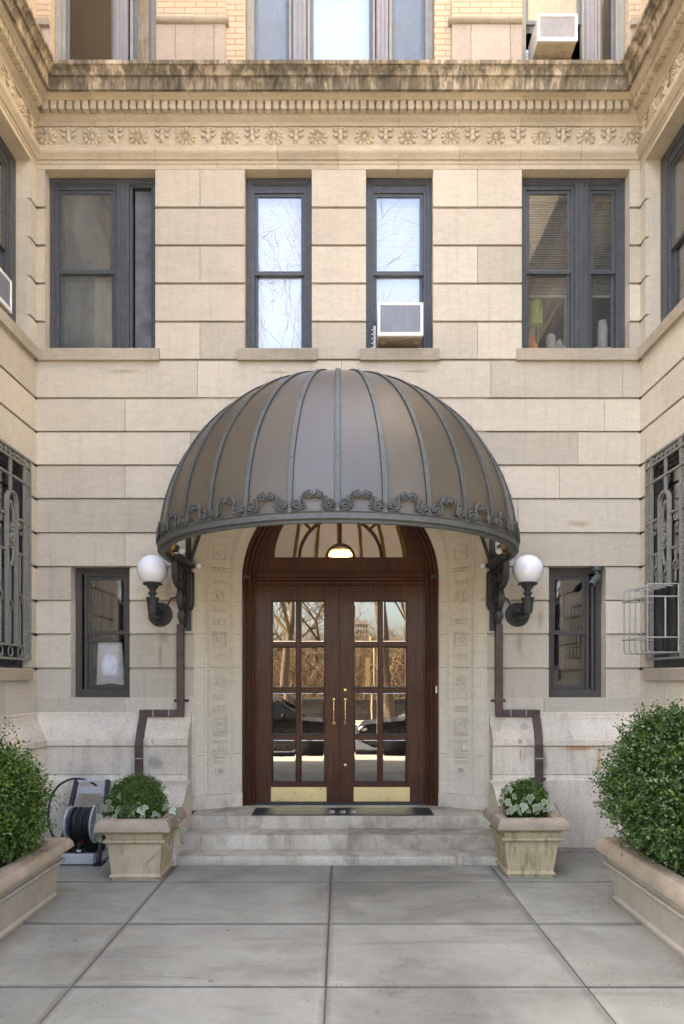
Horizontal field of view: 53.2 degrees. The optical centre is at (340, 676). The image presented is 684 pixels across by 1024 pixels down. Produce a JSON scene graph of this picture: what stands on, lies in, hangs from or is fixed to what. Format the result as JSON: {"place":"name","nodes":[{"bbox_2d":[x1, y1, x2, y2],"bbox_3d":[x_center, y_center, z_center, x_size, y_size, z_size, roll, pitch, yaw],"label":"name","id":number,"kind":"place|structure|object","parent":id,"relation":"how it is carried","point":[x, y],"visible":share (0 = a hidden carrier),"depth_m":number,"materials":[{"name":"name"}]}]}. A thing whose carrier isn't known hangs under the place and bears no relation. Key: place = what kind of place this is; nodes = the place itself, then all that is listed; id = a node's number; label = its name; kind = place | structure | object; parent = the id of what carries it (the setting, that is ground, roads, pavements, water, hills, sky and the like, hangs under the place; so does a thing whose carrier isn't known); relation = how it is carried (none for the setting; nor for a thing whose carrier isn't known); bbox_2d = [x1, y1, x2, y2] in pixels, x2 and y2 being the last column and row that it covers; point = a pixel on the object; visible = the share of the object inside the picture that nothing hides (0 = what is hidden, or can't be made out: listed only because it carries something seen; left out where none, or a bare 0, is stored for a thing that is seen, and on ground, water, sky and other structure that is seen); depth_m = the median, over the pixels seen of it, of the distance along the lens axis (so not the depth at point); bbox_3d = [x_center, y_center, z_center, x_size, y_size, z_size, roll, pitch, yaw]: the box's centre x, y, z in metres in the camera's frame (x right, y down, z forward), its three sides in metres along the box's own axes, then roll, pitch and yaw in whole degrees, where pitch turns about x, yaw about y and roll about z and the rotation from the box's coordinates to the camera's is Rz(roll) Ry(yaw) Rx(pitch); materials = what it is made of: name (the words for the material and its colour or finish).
{"place":"outdoors","nodes":[
{"label":"outdoors","id":0,"kind":"place"},
{"bbox_2d":[0,847,683,1023],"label":"courtyard paving","id":1,"kind":"structure","parent":0,"point":[433,925],"depth_m":4.45,"materials":[{"name":"concrete"}]},
{"bbox_2d":[0,837,73,940],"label":"long planter","id":2,"kind":"object","parent":1,"relation":"on","point":[27,886],"visible":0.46,"depth_m":4.93,"materials":[{"name":"stone"}]},
{"bbox_2d":[0,717,67,867],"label":"boxwood shrub","id":3,"kind":"object","parent":2,"relation":"in","point":[22,795],"visible":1,"depth_m":4.79,"materials":[{"name":"green plant"}]},
{"bbox_2d":[47,777,110,865],"bbox_3d":[-2.602,1.398,6.705,0.716,0.766,0.610,0,0,0],"label":"hose reel cart","id":4,"kind":"object","parent":1,"relation":"on","point":[88,847],"visible":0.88,"depth_m":6.57,"materials":[{"name":"black plastic"}]},
{"bbox_2d":[94,807,186,879],"bbox_3d":[-1.790,1.506,6.173,0.650,0.548,0.654,0,0,0],"label":"stone planter","id":5,"kind":"object","parent":1,"relation":"on","point":[138,849],"visible":0.74,"depth_m":5.94,"materials":[{"name":"stone"}]},
{"bbox_2d":[103,771,169,818],"bbox_3d":[-1.837,1.112,6.189,0.573,0.522,0.580,0,0,-34],"label":"boxwood ball","id":6,"kind":"object","parent":5,"relation":"in","point":[132,789],"visible":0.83,"depth_m":6.06,"materials":[{"name":"green plant"}]},
{"bbox_2d":[93,793,184,848],"bbox_3d":[-1.754,1.260,5.950,0.814,0.476,0.127,0,0,0],"label":"ivy plant","id":7,"kind":"object","parent":5,"relation":"in","point":[105,808],"visible":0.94,"depth_m":5.95,"materials":[{"name":"green plant"}]},
{"bbox_2d":[483,807,570,877],"bbox_3d":[1.685,1.510,6.250,0.630,0.540,0.644,0,0,0],"label":"stone planter","id":8,"kind":"object","parent":1,"relation":"on","point":[526,847],"visible":0.81,"depth_m":6.02,"materials":[{"name":"stone"}]},
{"bbox_2d":[498,777,550,817],"bbox_3d":[1.693,1.142,6.257,0.456,0.447,0.464,0,0,-12],"label":"boxwood ball","id":9,"kind":"object","parent":8,"relation":"in","point":[525,787],"visible":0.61,"depth_m":6.16,"materials":[{"name":"green plant"}]},
{"bbox_2d":[498,784,560,817],"bbox_3d":[1.669,1.112,6.041,0.569,0.343,0.144,0,0,0],"label":"ivy plant","id":10,"kind":"object","parent":8,"relation":"in","point":[539,806],"visible":0.97,"depth_m":6.01,"materials":[{"name":"green plant"}]},
{"bbox_2d":[595,837,683,957],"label":"long planter","id":11,"kind":"object","parent":1,"relation":"on","point":[649,895],"visible":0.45,"depth_m":4.72,"materials":[{"name":"stone"}]},
{"bbox_2d":[585,698,683,875],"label":"boxwood shrub","id":12,"kind":"object","parent":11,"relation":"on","point":[646,784],"visible":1,"depth_m":4.65,"materials":[{"name":"green plant"}]},
{"bbox_2d":[251,808,433,815],"bbox_3d":[0.025,1.426,7.218,1.884,0.011,0.383,0,0,0],"label":"door mat","id":13,"kind":"object","parent":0,"point":[342,812],"depth_m":7.14,"materials":[{"name":"grey rubber"}]},
{"label":"ground","id":14,"kind":"structure","parent":0,"visible":0},
{"bbox_2d":[0,0,683,865],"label":"apartment building","id":15,"kind":"structure","parent":14,"relation":"on","point":[210,210],"depth_m":7.31,"materials":[{"name":"stone"}]},
{"bbox_2d":[0,268,11,313],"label":"air conditioner","id":16,"kind":"object","parent":15,"relation":"on","point":[5,293],"visible":1,"depth_m":6.55,"materials":[{"name":"grey plastic"}]},
{"bbox_2d":[0,136,15,322],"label":"window","id":17,"kind":"structure","parent":15,"relation":"in","point":[7,161],"depth_m":7.05,"materials":[{"name":"grey wood"}]},
{"bbox_2d":[0,449,21,667],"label":"window","id":18,"kind":"structure","parent":15,"relation":"in","point":[16,468],"depth_m":6.95,"materials":[{"name":"paint"}]},
{"bbox_2d":[0,438,31,659],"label":"window grille","id":19,"kind":"object","parent":15,"relation":"attached to","point":[15,526],"depth_m":6.80,"materials":[{"name":"grey metal"}]},
{"bbox_2d":[50,178,155,347],"bbox_3d":[-2.575,-4.466,7.506,1.175,1.925,0.180,0,0,0],"label":"window","id":20,"kind":"structure","parent":15,"relation":"in","point":[98,273],"depth_m":7.48,"materials":[{"name":"grey wood"}]},
{"bbox_2d":[76,568,130,696],"bbox_3d":[-2.574,-0.480,7.537,0.630,1.407,0.184,0,0,0],"label":"window","id":21,"kind":"structure","parent":15,"relation":"in","point":[112,598],"depth_m":7.48,"materials":[{"name":"grey paint"}]},
{"bbox_2d":[55,0,155,59],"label":"window","id":22,"kind":"structure","parent":15,"relation":"in","point":[84,29],"depth_m":7.48,"materials":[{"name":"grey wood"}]},
{"bbox_2d":[97,643,123,684],"bbox_3d":[-2.545,-0.125,7.523,0.300,0.500,0.045,0,0,0],"label":"cloth bag","id":23,"kind":"object","parent":15,"relation":"hanging from","point":[110,663],"visible":1,"depth_m":7.53,"materials":[{"name":"white fabric"}]},
{"bbox_2d":[137,555,175,626],"bbox_3d":[-1.868,-0.891,7.078,0.426,0.718,0.465,0,0,0],"label":"wall lamp","id":24,"kind":"object","parent":15,"relation":"attached to","point":[152,571],"visible":1,"depth_m":6.95,"materials":[{"name":"glass"}]},
{"bbox_2d":[134,624,188,778],"bbox_3d":[-1.877,0.552,7.173,0.512,2.217,0.273,0,0,0],"label":"downspout","id":25,"kind":"object","parent":15,"relation":"attached to","point":[180,700],"visible":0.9,"depth_m":7.24,"materials":[{"name":"brown metal"}]},
{"bbox_2d":[247,178,311,347],"bbox_3d":[-0.666,-4.466,7.505,0.712,1.925,0.150,0,0,0],"label":"window","id":26,"kind":"structure","parent":15,"relation":"in","point":[281,289],"depth_m":7.55,"materials":[{"name":"grey wood"}]},
{"bbox_2d":[257,585,339,801],"bbox_3d":[-0.484,0.192,7.657,0.954,2.432,0.107,0,0,0],"label":"door","id":27,"kind":"structure","parent":15,"relation":"in","point":[298,626],"depth_m":7.67,"materials":[{"name":"brown wood"}]},
{"bbox_2d":[156,368,519,630],"bbox_3d":[-0.022,-1.699,6.206,3.519,2.418,2.292,0,0,0],"label":"entrance canopy","id":28,"kind":"object","parent":15,"relation":"attached to","point":[338,445],"visible":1,"depth_m":5.40,"materials":[{"name":"grey metal"}]},
{"bbox_2d":[247,0,432,59],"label":"window","id":29,"kind":"structure","parent":15,"relation":"in","point":[299,33],"depth_m":7.55,"materials":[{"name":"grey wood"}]},
{"bbox_2d":[340,585,423,801],"bbox_3d":[0.478,0.192,7.657,0.966,2.432,0.107,0,0,0],"label":"door","id":30,"kind":"structure","parent":15,"relation":"in","point":[382,626],"depth_m":7.67,"materials":[{"name":"brown wood"}]},
{"bbox_2d":[371,302,422,347],"bbox_3d":[0.596,-3.745,7.340,0.552,0.376,0.340,0,0,0],"label":"air conditioner","id":31,"kind":"object","parent":15,"relation":"attached to","point":[399,324],"visible":0.96,"depth_m":7.18,"materials":[{"name":"grey plastic"}]},
{"bbox_2d":[366,178,430,347],"bbox_3d":[0.634,-4.466,7.505,0.712,1.925,0.150,0,0,0],"label":"window","id":32,"kind":"structure","parent":15,"relation":"in","point":[386,198],"depth_m":7.46,"materials":[{"name":"grey wood"}]},
{"bbox_2d":[492,555,542,626],"bbox_3d":[1.850,-0.891,7.078,0.452,0.718,0.465,0,0,0],"label":"wall lamp","id":33,"kind":"object","parent":15,"relation":"attached to","point":[527,571],"visible":1,"depth_m":6.95,"materials":[{"name":"glass"}]},
{"bbox_2d":[490,624,545,787],"bbox_3d":[1.872,0.552,7.173,0.529,2.217,0.275,0,0,0],"label":"downspout","id":34,"kind":"object","parent":15,"relation":"attached to","point":[498,700],"visible":0.85,"depth_m":7.23,"materials":[{"name":"brown metal"}]},
{"bbox_2d":[529,336,536,347],"bbox_3d":[2.128,-3.677,7.570,0.110,0.196,0.107,0,0,0],"label":"figurine","id":35,"kind":"object","parent":15,"relation":"on","point":[532,343],"visible":0.69,"depth_m":7.53,"materials":[{"name":"orange ceramic"}]},
{"bbox_2d":[525,14,577,59],"bbox_3d":[2.228,-6.754,7.300,0.492,0.306,0.380,0,0,0],"label":"air conditioner","id":36,"kind":"object","parent":15,"relation":"attached to","point":[554,36],"visible":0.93,"depth_m":7.12,"materials":[{"name":"grey plastic"}]},
{"bbox_2d":[521,178,624,347],"bbox_3d":[2.522,-4.466,7.503,1.149,1.925,0.174,0,0,0],"label":"window","id":37,"kind":"structure","parent":15,"relation":"in","point":[579,272],"depth_m":7.45,"materials":[{"name":"grey wood"}]},
{"bbox_2d":[522,0,624,59],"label":"window","id":38,"kind":"structure","parent":15,"relation":"in","point":[601,23],"depth_m":7.44,"materials":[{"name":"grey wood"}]},
{"bbox_2d":[547,568,600,696],"bbox_3d":[2.539,-0.480,7.546,0.609,1.407,0.223,0,0,0],"label":"window","id":39,"kind":"structure","parent":15,"relation":"in","point":[590,686],"depth_m":7.46,"materials":[{"name":"grey paint"}]},
{"bbox_2d":[588,566,601,586],"bbox_3d":[2.719,-1.069,7.304,0.099,0.232,0.199,0,0,45],"label":"security camera","id":40,"kind":"object","parent":15,"relation":"attached to","point":[594,580],"visible":1,"depth_m":7.29,"materials":[{"name":"grey metal"}]},
{"bbox_2d":[645,433,683,659],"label":"window grille","id":41,"kind":"object","parent":15,"relation":"attached to","point":[660,527],"depth_m":6.73,"materials":[{"name":"grey metal"}]},
{"bbox_2d":[622,583,679,654],"bbox_3d":[3.034,-0.552,6.696,0.317,0.656,0.569,0,0,0],"label":"wire cage","id":42,"kind":"object","parent":41,"relation":"attached to","point":[647,588],"visible":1,"depth_m":6.55,"materials":[{"name":"black metal"}]},
{"bbox_2d":[654,442,683,667],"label":"window","id":43,"kind":"structure","parent":15,"relation":"in","point":[660,644],"depth_m":6.92,"materials":[{"name":"paint"}]},
{"bbox_2d":[661,123,683,321],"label":"window","id":44,"kind":"structure","parent":15,"relation":"in","point":[672,162],"depth_m":7.00,"materials":[{"name":"grey wood"}]},
{"bbox_3d":[2.300,-3.574,7.605,0.415,0.128,0.190,0,0,0],"label":"storage box","id":45,"kind":"object","parent":15,"relation":"on","visible":0},
{"bbox_2d":[529,299,542,342],"bbox_3d":[2.187,-3.864,7.660,0.170,0.669,0.170,0,0,0],"label":"table lamp","id":46,"kind":"object","parent":45,"relation":"on","point":[535,314],"visible":0.78,"depth_m":7.60,"materials":[{"name":"green fabric"}]},
{"bbox_2d":[546,333,555,347],"bbox_3d":[2.341,-3.716,7.580,0.104,0.153,0.104,0,0,0],"label":"jar","id":47,"kind":"object","parent":45,"relation":"on","point":[551,339],"visible":0.92,"depth_m":7.54,"materials":[{"name":"beige ceramic"}]},
{"bbox_2d":[556,339,562,345],"bbox_3d":[2.433,-3.686,7.580,0.072,0.092,0.072,0,0,0],"label":"pot","id":48,"kind":"object","parent":45,"relation":"on","point":[559,342],"visible":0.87,"depth_m":7.55,"materials":[{"name":"beige ceramic"}]},
{"bbox_3d":[2.910,-3.574,7.600,0.213,0.128,0.160,0,0,0],"label":"storage box","id":49,"kind":"object","parent":15,"relation":"on","visible":0},
{"bbox_2d":[597,319,607,346],"bbox_3d":[2.910,-3.793,7.580,0.110,0.306,0.110,0,0,0],"label":"canister","id":50,"kind":"object","parent":49,"relation":"on","point":[602,334],"visible":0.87,"depth_m":7.54,"materials":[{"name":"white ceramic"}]}
]}

